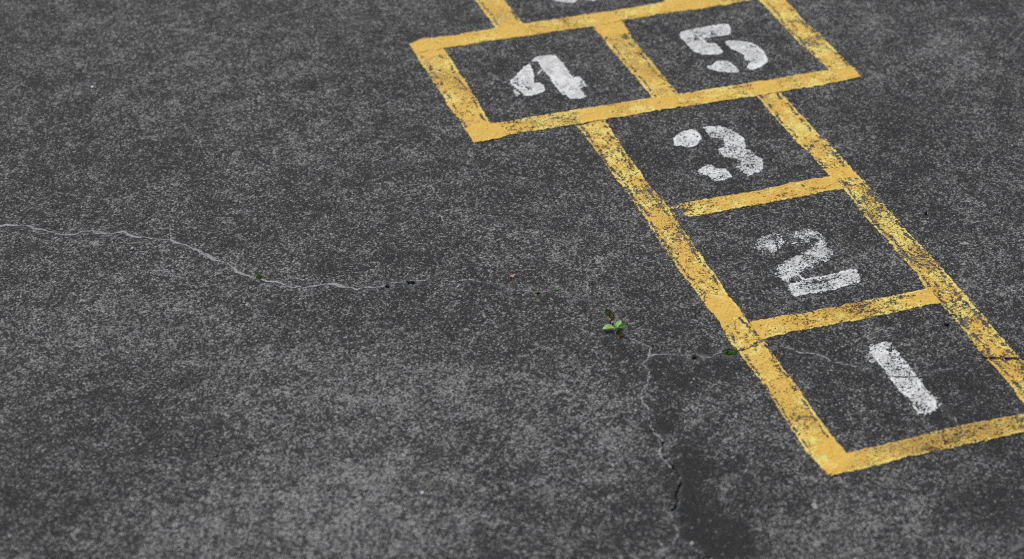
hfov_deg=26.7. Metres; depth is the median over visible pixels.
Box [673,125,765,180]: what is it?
stencilled numeral
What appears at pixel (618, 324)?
seedling
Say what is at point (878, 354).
stencilled numeral
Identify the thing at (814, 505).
paint chip
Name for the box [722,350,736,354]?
moss tuft
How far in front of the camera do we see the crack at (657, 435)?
3.06 m
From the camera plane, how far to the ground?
3.37 m
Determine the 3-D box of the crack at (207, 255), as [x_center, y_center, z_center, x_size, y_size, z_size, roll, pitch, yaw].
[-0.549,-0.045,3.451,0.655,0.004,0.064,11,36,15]
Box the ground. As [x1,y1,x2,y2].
[0,0,1023,558]
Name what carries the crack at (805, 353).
on the ground
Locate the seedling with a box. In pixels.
[603,320,625,331]
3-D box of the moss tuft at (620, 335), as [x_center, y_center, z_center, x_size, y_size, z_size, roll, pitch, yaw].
[0.165,0.087,3.275,0.013,0.013,0.022,-10,36,-16]
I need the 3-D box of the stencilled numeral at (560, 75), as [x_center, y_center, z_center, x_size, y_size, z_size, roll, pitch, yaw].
[0.061,-0.364,3.927,0.140,0.004,0.172,-10,36,-16]
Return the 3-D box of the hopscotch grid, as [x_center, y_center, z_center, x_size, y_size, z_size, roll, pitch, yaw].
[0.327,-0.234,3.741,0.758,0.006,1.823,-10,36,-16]
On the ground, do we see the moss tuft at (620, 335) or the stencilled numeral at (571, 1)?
the stencilled numeral at (571, 1)
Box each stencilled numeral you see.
[506,55,587,99]
[554,0,595,2]
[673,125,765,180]
[680,24,768,72]
[754,229,861,296]
[865,341,941,415]
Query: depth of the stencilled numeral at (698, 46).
4.04 m
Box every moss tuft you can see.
[606,310,613,320]
[616,330,624,338]
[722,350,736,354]
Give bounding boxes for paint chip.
[811,502,817,509]
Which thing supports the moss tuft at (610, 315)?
in the crack at (649, 354)
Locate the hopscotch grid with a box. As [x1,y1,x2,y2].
[409,0,1023,476]
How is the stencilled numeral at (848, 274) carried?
on the ground
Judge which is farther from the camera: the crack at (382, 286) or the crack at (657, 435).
the crack at (382, 286)
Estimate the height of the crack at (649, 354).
0.003 m
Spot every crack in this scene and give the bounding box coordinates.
[0,224,358,290]
[357,279,604,307]
[607,307,651,356]
[640,355,680,557]
[652,341,1004,377]

